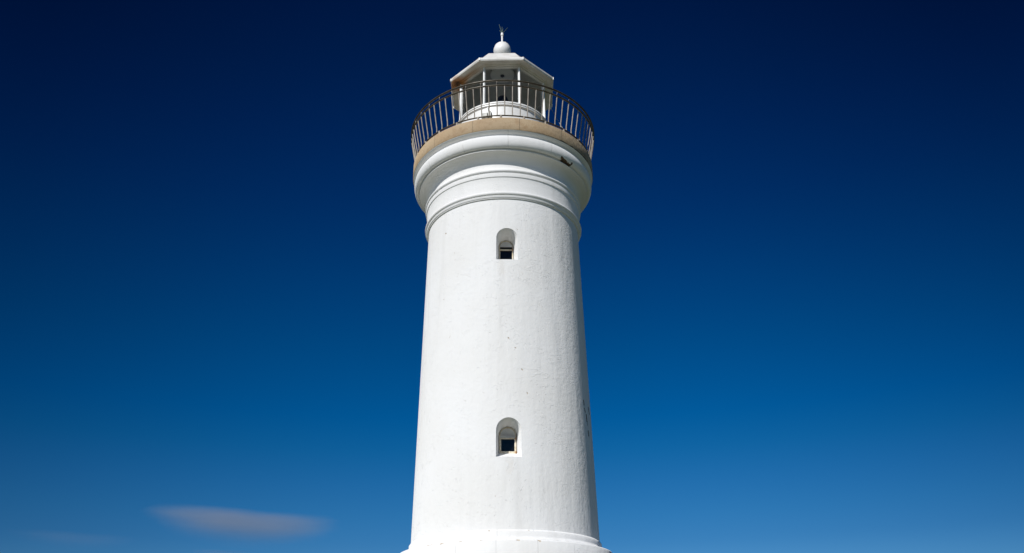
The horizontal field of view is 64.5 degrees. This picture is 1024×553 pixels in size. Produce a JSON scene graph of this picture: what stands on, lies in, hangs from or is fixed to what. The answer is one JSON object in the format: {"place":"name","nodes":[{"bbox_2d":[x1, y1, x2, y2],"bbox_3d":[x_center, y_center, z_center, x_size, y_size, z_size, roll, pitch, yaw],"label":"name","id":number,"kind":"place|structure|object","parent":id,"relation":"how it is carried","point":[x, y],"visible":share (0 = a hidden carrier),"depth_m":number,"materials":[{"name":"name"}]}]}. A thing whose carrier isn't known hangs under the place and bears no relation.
{"place":"outdoors","nodes":[
{"label":"outdoors","id":0,"kind":"place"},
{"bbox_2d":[0,0,1023,552],"label":"sky","id":1,"kind":"structure","parent":0,"point":[801,242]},
{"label":"ground","id":2,"kind":"structure","parent":0,"visible":0},
{"bbox_2d":[401,25,611,552],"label":"lighthouse","id":3,"kind":"object","parent":2,"relation":"on","point":[502,182],"visible":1,"depth_m":19.29,"materials":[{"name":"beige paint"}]},
{"bbox_2d":[499,241,512,258],"bbox_3d":[-0.149,-0.622,20.419,0.355,0.615,0.082,0,-27,-1],"label":"window","id":4,"kind":"structure","parent":3,"relation":"in","point":[505,247],"depth_m":20.42,"materials":[{"name":"black glass"}]},
{"bbox_2d":[499,427,516,453],"bbox_3d":[-0.095,3.668,18.144,0.390,0.607,0.073,1,-27,-3],"label":"window","id":5,"kind":"structure","parent":3,"relation":"in","point":[507,436],"depth_m":18.14,"materials":[{"name":"black glass"}]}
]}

